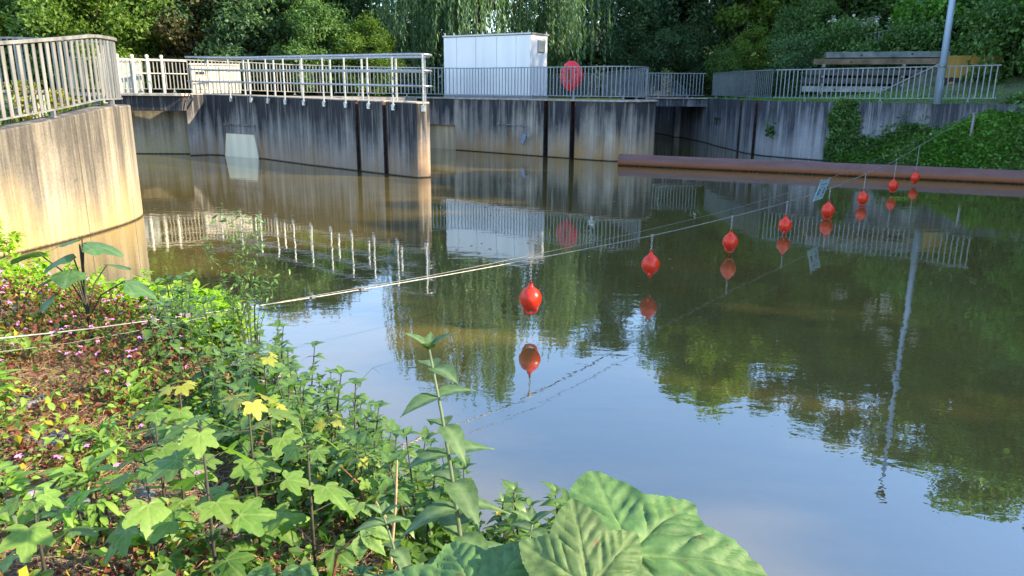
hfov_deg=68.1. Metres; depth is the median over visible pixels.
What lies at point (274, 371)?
mint plant
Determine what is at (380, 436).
mint plant
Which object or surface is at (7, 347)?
seedling clump
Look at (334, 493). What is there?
maple sapling
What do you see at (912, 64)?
steel girder
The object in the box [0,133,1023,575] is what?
water
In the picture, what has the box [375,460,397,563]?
dry stem
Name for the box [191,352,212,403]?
mint plant
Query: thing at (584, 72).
hill
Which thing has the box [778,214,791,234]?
buoy
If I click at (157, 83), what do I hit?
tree
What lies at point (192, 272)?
mint plant
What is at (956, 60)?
yellow trailer
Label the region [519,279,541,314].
buoy
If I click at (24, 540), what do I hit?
maple sapling
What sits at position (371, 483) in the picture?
maple sapling
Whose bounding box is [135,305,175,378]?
mint plant
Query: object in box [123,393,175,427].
strap leaf rosette
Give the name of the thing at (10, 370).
strap leaf rosette
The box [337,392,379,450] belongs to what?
mint plant
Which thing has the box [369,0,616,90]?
willow tree
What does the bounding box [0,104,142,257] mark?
rounded concrete head
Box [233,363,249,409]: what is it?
mint plant
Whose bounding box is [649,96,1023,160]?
concrete channel wall
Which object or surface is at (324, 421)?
mint plant
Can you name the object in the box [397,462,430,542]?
mint plant
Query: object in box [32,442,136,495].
strap leaf rosette
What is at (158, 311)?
mint plant
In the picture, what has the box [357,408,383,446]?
mint plant
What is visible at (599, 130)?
concrete quay wall
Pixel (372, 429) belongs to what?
mint plant
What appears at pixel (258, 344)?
mint plant
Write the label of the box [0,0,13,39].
tree
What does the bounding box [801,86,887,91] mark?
steel girder
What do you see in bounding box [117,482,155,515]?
slate stone
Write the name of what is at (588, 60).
tree
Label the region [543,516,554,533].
mint plant
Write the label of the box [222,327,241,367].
mint plant
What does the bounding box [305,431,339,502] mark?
mint plant
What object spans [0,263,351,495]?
pink flowers
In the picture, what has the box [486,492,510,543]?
mint plant
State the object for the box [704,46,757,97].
tree
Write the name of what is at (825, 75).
steel girder
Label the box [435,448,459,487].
mint plant
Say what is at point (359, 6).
tree
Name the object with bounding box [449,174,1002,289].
floating specks
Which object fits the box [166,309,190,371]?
mint plant
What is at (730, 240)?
buoy
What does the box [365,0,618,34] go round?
sky
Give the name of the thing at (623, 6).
tree
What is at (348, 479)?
mint plant
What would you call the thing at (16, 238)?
lime bush
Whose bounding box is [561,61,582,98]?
lifebuoy housing
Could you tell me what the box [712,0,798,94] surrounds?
tree
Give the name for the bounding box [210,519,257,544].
slate stone
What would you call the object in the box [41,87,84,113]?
weed clump
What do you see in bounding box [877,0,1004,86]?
shrub
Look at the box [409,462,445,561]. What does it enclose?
mint plant
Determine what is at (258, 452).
mint plant
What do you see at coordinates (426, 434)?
mint plant
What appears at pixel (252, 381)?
mint plant
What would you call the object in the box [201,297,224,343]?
mint plant
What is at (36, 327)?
red herb
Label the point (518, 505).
mint plant
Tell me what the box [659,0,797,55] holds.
tree
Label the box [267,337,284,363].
mint plant
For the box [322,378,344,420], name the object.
mint plant
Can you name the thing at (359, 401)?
mint plant
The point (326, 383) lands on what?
mint plant
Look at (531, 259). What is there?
chain
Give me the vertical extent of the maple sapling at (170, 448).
0.769 m
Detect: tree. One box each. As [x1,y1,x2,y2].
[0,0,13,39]
[0,0,102,92]
[15,0,180,92]
[114,0,182,92]
[119,0,278,93]
[141,0,322,94]
[206,2,329,95]
[249,0,397,95]
[266,0,377,95]
[322,9,406,95]
[331,0,409,94]
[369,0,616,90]
[390,0,466,94]
[524,0,556,73]
[547,26,601,96]
[550,0,681,94]
[598,4,680,97]
[623,0,702,90]
[653,0,752,69]
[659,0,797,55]
[659,14,733,96]
[703,18,776,97]
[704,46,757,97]
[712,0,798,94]
[763,0,859,91]
[773,0,911,51]
[826,0,931,39]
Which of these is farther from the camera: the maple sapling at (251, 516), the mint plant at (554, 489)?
the mint plant at (554, 489)
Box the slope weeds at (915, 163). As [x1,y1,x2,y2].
[831,103,1023,169]
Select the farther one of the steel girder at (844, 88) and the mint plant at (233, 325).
the steel girder at (844, 88)
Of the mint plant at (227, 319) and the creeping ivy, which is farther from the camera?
the creeping ivy
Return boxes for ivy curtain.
[823,97,881,162]
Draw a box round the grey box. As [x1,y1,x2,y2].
[0,90,48,123]
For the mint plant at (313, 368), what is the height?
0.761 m
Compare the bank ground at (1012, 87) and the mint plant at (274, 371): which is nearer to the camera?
the mint plant at (274, 371)
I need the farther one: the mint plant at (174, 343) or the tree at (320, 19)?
the tree at (320, 19)
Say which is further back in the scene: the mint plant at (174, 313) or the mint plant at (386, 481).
the mint plant at (174, 313)
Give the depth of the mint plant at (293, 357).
5.73 m
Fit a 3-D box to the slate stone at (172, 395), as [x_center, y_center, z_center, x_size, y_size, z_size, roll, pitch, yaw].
[-2.213,0.708,4.783,0.308,0.114,0.185,-3,14,-23]
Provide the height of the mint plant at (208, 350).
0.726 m
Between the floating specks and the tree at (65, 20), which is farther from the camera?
the tree at (65, 20)
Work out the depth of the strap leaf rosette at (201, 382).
4.90 m
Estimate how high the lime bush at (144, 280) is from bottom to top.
0.753 m
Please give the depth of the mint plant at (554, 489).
3.73 m
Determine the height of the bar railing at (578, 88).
1.150 m
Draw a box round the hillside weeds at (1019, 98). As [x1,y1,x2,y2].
[1000,91,1023,103]
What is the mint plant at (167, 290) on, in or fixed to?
on the bank ground at (87, 547)
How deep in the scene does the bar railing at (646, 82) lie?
28.32 m
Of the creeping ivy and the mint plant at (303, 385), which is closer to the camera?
the mint plant at (303, 385)
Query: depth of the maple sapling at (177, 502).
3.19 m
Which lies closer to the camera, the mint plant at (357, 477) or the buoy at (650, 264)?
the mint plant at (357, 477)
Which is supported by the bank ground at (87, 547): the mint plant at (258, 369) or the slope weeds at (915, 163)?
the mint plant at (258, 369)
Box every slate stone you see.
[4,393,47,412]
[5,428,78,453]
[29,489,90,523]
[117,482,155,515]
[145,388,184,401]
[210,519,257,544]
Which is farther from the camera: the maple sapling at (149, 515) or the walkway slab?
the walkway slab
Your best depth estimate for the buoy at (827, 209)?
14.68 m
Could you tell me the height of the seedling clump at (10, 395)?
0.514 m
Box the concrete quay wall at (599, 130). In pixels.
[402,96,657,161]
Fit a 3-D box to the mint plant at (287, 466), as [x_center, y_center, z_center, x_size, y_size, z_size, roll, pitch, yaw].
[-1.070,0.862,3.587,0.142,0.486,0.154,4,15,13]
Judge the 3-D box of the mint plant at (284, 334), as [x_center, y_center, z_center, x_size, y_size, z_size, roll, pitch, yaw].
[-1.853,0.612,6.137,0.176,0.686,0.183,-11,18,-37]
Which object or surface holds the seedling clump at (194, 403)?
on the bank ground at (87, 547)
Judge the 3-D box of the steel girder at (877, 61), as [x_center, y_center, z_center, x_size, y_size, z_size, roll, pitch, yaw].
[14.373,-8.944,29.931,4.600,0.220,0.219,6,16,19]
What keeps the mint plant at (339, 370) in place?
on the bank ground at (87, 547)
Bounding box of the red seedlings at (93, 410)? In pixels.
[0,344,346,575]
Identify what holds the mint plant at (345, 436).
on the bank ground at (87, 547)
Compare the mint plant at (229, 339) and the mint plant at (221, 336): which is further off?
the mint plant at (229, 339)
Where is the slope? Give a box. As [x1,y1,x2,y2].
[929,121,1023,169]
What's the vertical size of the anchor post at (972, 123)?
0.780 m
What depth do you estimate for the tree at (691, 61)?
41.58 m
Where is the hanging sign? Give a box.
[813,178,830,201]
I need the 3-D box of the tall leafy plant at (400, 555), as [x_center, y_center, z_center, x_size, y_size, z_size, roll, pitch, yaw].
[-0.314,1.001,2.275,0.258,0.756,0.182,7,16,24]
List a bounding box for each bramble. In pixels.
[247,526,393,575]
[324,448,417,553]
[342,454,385,526]
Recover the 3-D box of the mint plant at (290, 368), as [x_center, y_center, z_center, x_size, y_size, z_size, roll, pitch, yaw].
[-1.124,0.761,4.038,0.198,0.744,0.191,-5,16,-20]
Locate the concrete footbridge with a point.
(156, 101)
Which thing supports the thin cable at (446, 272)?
attached to the anchor post
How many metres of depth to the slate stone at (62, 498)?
3.15 m
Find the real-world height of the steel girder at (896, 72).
0.220 m
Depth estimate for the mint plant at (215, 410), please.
4.31 m
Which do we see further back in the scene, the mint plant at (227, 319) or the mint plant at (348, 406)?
the mint plant at (227, 319)
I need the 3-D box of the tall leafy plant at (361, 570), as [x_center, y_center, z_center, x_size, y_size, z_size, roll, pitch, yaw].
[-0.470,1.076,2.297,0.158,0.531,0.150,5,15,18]
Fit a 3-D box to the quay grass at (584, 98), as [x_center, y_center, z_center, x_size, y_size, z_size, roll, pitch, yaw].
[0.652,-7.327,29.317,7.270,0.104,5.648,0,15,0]
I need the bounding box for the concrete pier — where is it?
[185,93,430,177]
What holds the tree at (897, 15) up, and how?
on the bank ground at (1012, 87)
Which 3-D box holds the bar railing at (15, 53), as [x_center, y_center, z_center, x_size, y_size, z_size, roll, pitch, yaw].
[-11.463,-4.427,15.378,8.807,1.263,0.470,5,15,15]
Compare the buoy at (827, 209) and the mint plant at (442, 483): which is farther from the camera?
the buoy at (827, 209)
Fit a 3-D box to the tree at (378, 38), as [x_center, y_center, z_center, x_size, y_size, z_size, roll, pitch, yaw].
[-6.438,-10.318,33.696,4.142,4.002,3.380,-7,16,-26]
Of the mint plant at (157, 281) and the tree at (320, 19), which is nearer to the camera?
the mint plant at (157, 281)
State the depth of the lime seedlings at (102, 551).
3.61 m
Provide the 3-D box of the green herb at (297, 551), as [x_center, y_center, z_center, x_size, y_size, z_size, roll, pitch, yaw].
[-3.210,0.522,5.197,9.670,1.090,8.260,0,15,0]
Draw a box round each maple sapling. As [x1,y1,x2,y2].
[0,485,108,575]
[100,403,217,547]
[103,449,204,575]
[134,418,223,514]
[139,413,278,575]
[144,380,219,458]
[187,392,313,558]
[227,351,297,448]
[236,403,310,506]
[252,433,357,572]
[256,418,306,477]
[303,414,349,489]
[332,450,385,525]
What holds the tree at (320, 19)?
on the bank ground at (620, 98)
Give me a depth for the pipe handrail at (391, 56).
23.43 m
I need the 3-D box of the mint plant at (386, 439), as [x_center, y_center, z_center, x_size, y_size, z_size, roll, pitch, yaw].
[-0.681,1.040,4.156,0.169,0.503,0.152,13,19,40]
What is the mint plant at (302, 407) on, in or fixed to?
on the bank ground at (87, 547)
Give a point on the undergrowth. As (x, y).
(440, 62)
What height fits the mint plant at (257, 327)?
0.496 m
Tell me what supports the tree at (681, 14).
on the bank ground at (1012, 87)
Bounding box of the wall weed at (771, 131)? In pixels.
[765,120,776,138]
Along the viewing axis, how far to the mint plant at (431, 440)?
4.08 m
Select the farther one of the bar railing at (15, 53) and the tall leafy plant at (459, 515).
the bar railing at (15, 53)
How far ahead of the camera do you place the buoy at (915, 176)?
19.95 m
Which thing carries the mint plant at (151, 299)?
on the bank ground at (87, 547)
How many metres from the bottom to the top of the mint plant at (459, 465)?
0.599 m
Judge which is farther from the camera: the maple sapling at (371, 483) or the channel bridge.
the channel bridge
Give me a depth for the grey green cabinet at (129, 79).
27.31 m
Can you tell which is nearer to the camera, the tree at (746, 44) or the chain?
the chain
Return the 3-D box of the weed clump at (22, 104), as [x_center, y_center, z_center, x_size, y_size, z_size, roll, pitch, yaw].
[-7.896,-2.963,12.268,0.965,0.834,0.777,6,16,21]
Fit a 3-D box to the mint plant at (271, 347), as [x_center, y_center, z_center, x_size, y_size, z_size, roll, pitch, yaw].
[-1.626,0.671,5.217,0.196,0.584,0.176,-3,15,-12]
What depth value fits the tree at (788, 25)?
36.72 m
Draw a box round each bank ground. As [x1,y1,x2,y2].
[0,296,448,575]
[260,94,650,99]
[690,65,1023,104]
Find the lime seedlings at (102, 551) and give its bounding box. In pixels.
[0,339,343,575]
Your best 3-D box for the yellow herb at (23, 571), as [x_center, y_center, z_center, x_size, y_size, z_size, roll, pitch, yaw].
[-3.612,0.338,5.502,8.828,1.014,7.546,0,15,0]
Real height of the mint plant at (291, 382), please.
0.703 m
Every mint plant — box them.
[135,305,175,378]
[143,284,157,320]
[145,277,169,326]
[147,301,194,400]
[148,300,166,358]
[155,275,182,349]
[157,274,190,348]
[159,297,182,369]
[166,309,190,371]
[171,288,191,342]
[174,273,192,308]
[181,269,202,319]
[182,304,203,370]
[188,295,206,351]
[190,295,228,371]
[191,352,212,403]
[199,371,226,426]
[201,294,224,347]
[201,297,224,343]
[205,331,239,396]
[207,349,230,425]
[214,395,238,459]
[219,376,255,479]
[221,317,238,354]
[221,400,244,453]
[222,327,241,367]
[223,335,245,396]
[225,310,242,345]
[227,389,273,492]
[228,346,243,380]
[233,344,268,436]
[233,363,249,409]
[234,306,249,362]
[237,342,258,407]
[239,344,268,398]
[248,330,270,414]
[252,324,265,359]
[260,366,283,446]
[261,343,277,383]
[262,362,279,394]
[264,365,297,463]
[265,318,290,362]
[265,348,299,399]
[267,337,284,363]
[267,375,306,473]
[269,419,298,501]
[272,322,292,358]
[273,342,292,393]
[274,340,296,391]
[279,347,303,428]
[280,363,318,440]
[290,355,302,403]
[290,371,319,463]
[290,380,314,477]
[299,392,314,429]
[300,396,328,476]
[305,341,326,412]
[305,396,328,441]
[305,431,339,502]
[305,451,334,527]
[310,410,329,437]
[312,374,325,406]
[314,407,329,445]
[315,378,343,436]
[322,365,356,459]
[322,367,335,420]
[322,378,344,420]
[325,400,345,432]
[326,449,351,521]
[329,427,353,482]
[337,378,371,474]
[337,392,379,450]
[338,403,357,444]
[338,428,360,492]
[341,430,368,528]
[347,433,382,515]
[352,399,374,426]
[356,400,390,513]
[356,446,382,490]
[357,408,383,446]
[361,400,389,467]
[365,418,383,470]
[367,413,385,466]
[367,439,381,470]
[369,417,394,462]
[373,418,399,495]
[374,421,410,525]
[377,438,404,487]
[377,450,423,564]
[389,426,430,546]
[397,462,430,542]
[401,425,441,513]
[405,455,431,506]
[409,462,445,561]
[418,445,438,490]
[420,438,438,488]
[426,455,470,559]
[428,478,470,544]
[428,480,467,535]
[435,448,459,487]
[454,456,479,530]
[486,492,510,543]
[492,479,528,542]
[492,481,526,543]
[511,497,544,537]
[538,481,568,527]
[543,502,561,528]
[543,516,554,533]
[549,488,569,506]
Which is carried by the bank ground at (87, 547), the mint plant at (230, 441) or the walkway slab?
the mint plant at (230, 441)
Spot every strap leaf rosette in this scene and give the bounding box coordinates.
[0,332,60,362]
[0,363,24,376]
[0,408,18,426]
[0,477,59,531]
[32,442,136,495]
[90,369,154,413]
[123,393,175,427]
[182,371,228,387]
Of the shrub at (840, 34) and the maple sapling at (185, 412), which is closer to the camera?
the maple sapling at (185, 412)
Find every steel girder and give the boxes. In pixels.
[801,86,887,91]
[802,78,906,83]
[805,70,850,75]
[807,70,923,75]
[813,58,939,64]
[824,52,936,57]
[826,51,950,57]
[886,64,936,64]
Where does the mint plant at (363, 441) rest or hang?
on the bank ground at (87, 547)
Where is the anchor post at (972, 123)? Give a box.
[969,115,975,139]
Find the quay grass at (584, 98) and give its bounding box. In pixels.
[488,97,624,99]
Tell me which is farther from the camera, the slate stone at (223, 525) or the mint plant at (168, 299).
the mint plant at (168, 299)
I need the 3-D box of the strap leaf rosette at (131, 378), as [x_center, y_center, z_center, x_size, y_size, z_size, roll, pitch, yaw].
[-2.284,0.659,4.441,0.323,0.272,0.373,10,17,31]
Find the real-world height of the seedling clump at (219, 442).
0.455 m
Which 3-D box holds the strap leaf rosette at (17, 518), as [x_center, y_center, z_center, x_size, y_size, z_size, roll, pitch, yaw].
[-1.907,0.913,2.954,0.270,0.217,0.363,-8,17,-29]
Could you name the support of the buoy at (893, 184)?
hanging from the chain
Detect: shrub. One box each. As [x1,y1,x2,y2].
[764,32,838,96]
[804,13,895,92]
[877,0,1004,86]
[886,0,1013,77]
[949,0,1023,85]
[956,0,1020,53]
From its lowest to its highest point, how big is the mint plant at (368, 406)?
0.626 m
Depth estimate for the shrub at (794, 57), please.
33.43 m
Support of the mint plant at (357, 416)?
on the bank ground at (87, 547)
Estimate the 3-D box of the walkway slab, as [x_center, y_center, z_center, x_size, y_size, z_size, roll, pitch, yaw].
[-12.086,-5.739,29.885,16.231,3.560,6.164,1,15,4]
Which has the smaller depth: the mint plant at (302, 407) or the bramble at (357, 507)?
the bramble at (357, 507)
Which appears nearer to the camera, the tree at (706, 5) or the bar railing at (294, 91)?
the bar railing at (294, 91)
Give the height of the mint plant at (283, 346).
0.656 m
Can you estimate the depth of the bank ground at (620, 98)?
39.54 m
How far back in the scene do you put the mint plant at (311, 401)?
3.60 m
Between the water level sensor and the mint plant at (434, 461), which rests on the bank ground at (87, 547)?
the mint plant at (434, 461)
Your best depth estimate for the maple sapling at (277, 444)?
3.29 m
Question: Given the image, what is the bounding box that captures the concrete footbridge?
[65,92,192,110]
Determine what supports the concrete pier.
in the water
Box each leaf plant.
[10,239,155,349]
[390,471,766,575]
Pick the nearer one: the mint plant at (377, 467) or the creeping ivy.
the mint plant at (377, 467)
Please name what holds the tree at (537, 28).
on the hill
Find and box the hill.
[3,23,776,97]
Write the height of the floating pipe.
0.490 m
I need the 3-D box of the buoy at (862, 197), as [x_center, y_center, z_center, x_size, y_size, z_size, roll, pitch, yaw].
[7.615,-1.967,16.445,0.234,0.378,0.234,2,15,5]
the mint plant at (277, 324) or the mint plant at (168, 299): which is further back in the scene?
the mint plant at (277, 324)
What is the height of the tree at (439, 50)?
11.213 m
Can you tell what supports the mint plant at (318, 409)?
on the bank ground at (87, 547)
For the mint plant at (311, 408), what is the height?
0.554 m
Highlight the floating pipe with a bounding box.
[618,154,1023,184]
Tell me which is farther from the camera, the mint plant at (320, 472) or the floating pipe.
the floating pipe
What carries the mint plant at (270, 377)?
on the bank ground at (87, 547)
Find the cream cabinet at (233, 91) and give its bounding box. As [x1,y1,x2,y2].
[188,63,240,93]
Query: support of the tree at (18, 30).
on the bank ground at (620, 98)
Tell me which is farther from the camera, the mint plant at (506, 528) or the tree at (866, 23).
the tree at (866, 23)
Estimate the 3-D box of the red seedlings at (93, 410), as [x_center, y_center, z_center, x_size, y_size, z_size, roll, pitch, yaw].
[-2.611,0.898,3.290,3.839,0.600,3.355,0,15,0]
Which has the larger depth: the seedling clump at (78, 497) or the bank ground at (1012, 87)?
the bank ground at (1012, 87)
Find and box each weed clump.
[1,80,52,122]
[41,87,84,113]
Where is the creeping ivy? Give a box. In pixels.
[858,114,945,161]
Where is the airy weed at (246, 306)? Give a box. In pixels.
[200,203,290,371]
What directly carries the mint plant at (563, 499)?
on the bank ground at (87, 547)
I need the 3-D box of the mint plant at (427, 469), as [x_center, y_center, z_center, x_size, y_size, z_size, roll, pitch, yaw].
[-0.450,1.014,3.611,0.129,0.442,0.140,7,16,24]
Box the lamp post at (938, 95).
[933,0,955,103]
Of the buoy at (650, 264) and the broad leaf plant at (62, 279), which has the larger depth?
the buoy at (650, 264)
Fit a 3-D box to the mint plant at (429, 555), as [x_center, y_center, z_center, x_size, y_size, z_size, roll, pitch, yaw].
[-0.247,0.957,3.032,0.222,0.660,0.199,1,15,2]
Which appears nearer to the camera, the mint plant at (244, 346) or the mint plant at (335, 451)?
the mint plant at (335, 451)
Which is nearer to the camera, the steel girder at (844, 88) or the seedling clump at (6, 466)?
the seedling clump at (6, 466)
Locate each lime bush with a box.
[0,213,27,263]
[0,249,80,294]
[4,265,112,308]
[51,269,184,317]
[103,279,229,328]
[134,295,259,358]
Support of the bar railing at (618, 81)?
on the bank ground at (620, 98)
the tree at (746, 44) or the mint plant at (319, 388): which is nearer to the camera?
the mint plant at (319, 388)
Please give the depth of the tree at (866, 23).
36.81 m
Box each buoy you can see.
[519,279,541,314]
[641,249,659,277]
[722,228,737,252]
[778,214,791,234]
[821,199,834,218]
[857,189,868,205]
[888,177,898,192]
[910,170,919,183]
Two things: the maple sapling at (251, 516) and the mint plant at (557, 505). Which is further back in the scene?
the mint plant at (557, 505)
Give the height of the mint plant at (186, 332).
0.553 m
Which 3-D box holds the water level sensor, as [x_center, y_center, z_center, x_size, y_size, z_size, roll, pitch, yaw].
[0.039,-5.844,28.524,1.660,0.771,0.179,13,19,40]
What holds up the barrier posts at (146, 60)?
on the concrete footbridge
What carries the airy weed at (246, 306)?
on the bank ground at (87, 547)
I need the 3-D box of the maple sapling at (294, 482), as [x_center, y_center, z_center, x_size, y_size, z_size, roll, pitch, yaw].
[-0.970,0.809,2.921,0.385,0.844,0.403,3,15,10]
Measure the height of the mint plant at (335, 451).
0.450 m
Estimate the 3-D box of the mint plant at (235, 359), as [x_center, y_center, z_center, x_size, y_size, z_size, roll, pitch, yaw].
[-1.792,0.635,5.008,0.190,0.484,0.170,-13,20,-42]
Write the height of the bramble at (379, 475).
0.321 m
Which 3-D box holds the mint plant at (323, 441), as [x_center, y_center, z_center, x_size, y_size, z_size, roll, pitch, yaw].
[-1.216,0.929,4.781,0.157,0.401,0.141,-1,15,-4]
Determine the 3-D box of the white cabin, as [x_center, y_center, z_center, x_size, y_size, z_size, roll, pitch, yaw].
[-0.681,-8.905,30.388,4.250,2.555,1.370,10,17,32]
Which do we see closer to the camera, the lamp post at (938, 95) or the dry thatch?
the dry thatch
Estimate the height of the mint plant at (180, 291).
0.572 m
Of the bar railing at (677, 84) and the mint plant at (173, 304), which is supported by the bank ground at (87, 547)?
the mint plant at (173, 304)
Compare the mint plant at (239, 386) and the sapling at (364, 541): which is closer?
the sapling at (364, 541)
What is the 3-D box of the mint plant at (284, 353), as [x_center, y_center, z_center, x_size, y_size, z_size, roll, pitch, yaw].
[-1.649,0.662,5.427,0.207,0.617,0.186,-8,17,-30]
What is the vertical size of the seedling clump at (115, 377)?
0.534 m
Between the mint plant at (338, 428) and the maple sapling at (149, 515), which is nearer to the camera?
the maple sapling at (149, 515)
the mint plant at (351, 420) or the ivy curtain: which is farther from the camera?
the ivy curtain
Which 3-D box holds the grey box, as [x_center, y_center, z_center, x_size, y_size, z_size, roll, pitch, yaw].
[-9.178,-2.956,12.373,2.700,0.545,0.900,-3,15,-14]
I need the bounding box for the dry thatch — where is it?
[0,321,426,575]
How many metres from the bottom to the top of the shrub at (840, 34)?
4.202 m
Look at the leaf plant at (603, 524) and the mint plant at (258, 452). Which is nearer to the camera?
the leaf plant at (603, 524)
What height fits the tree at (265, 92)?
8.919 m
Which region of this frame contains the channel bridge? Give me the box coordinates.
[644,94,707,136]
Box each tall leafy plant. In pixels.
[346,563,379,575]
[353,501,410,575]
[399,332,509,563]
[511,507,553,537]
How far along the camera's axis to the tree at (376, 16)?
42.97 m
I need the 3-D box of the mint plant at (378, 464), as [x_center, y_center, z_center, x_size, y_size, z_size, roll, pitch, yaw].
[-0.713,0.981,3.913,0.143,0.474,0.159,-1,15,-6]
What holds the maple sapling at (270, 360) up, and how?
on the bank ground at (87, 547)
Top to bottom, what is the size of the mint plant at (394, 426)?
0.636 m
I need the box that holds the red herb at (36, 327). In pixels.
[0,266,214,421]
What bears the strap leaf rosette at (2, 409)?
on the bank ground at (87, 547)
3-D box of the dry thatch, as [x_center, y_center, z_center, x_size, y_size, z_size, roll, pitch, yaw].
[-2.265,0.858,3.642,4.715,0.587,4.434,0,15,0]
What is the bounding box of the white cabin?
[442,30,548,98]
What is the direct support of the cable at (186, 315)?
attached to the anchor post
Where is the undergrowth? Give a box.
[4,30,776,97]
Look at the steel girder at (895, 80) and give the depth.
30.28 m
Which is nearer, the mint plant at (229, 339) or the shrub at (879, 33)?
the mint plant at (229, 339)
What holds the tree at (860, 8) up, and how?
on the bank ground at (1012, 87)
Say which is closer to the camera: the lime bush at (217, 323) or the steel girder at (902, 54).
the lime bush at (217, 323)
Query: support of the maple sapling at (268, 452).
on the bank ground at (87, 547)
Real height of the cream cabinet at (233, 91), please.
1.200 m
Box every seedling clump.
[0,321,22,370]
[0,370,22,404]
[0,461,37,523]
[44,472,138,559]
[47,414,135,476]
[93,348,163,401]
[189,389,240,424]
[206,416,262,458]
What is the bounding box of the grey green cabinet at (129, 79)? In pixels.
[111,60,143,92]
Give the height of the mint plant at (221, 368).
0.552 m
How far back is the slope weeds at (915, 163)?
23.84 m
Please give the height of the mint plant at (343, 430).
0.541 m
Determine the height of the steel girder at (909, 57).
0.220 m
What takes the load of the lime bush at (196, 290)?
on the bank ground at (87, 547)
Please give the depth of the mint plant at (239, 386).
3.73 m
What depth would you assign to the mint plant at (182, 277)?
6.31 m
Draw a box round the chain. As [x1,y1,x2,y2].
[529,258,532,279]
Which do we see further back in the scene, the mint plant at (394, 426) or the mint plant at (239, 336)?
the mint plant at (239, 336)
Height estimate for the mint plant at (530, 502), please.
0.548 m
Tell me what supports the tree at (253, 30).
on the bank ground at (620, 98)
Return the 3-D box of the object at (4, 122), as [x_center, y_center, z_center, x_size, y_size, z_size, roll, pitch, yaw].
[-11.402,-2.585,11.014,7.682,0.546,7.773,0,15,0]
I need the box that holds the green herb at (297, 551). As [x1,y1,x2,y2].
[0,276,523,575]
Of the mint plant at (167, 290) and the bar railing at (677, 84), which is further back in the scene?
the bar railing at (677, 84)
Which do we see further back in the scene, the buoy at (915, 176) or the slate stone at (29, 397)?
the buoy at (915, 176)
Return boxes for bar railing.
[0,34,122,120]
[0,37,121,103]
[69,57,329,94]
[333,66,648,99]
[547,73,599,97]
[600,68,645,98]
[648,73,705,97]
[649,75,687,107]
[711,69,774,100]
[773,64,1001,101]
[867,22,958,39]
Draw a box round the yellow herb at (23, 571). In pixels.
[0,269,514,575]
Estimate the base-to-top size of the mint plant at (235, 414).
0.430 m
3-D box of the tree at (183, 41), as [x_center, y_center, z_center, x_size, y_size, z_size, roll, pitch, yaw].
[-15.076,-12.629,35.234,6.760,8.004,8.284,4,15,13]
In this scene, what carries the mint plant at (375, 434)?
on the bank ground at (87, 547)
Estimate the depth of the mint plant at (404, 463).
3.05 m
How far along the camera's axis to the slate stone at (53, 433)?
3.80 m
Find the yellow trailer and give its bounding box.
[877,55,1003,92]
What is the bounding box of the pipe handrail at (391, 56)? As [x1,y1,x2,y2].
[185,53,431,111]
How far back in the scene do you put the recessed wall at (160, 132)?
27.73 m
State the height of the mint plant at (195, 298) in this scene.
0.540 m
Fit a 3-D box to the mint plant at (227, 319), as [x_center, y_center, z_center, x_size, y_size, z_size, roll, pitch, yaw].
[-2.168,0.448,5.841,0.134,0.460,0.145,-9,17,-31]
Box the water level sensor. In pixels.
[497,122,529,143]
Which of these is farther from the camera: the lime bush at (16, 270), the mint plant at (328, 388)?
the lime bush at (16, 270)
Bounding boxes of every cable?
[0,112,971,351]
[0,113,974,338]
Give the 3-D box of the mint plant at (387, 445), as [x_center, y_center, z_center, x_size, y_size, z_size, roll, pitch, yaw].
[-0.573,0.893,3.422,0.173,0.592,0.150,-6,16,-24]
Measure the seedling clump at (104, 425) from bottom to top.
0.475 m
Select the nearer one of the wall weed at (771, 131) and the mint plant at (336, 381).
the mint plant at (336, 381)
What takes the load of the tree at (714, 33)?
on the hill
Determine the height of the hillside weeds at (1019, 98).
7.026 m
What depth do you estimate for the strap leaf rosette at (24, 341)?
4.89 m
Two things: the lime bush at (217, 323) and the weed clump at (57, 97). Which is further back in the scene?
the weed clump at (57, 97)
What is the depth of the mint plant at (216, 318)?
6.01 m
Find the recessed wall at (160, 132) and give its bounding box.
[56,99,189,153]
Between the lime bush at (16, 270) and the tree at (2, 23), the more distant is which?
the tree at (2, 23)
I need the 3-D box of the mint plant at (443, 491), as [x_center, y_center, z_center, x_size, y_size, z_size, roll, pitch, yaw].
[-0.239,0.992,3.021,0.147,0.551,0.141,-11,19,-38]
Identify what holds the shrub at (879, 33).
on the bank ground at (1012, 87)
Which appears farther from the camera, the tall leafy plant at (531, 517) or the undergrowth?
the undergrowth
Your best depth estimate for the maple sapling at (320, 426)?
3.55 m
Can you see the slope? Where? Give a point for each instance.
(999, 147)
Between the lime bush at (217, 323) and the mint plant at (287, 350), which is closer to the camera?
the mint plant at (287, 350)
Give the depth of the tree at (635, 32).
38.90 m
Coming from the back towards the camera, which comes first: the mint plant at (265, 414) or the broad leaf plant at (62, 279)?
the broad leaf plant at (62, 279)
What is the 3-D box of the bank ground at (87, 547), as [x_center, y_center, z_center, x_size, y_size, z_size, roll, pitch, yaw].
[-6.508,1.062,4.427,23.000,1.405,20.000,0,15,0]
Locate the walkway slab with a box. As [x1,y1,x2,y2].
[50,94,416,100]
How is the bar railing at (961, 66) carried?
on the concrete channel wall at (801, 130)
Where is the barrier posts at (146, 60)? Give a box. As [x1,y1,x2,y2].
[100,54,186,92]
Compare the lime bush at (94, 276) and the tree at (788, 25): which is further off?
the tree at (788, 25)
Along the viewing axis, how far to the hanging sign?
13.91 m
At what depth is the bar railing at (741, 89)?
31.27 m
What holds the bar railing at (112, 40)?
on the rounded concrete head

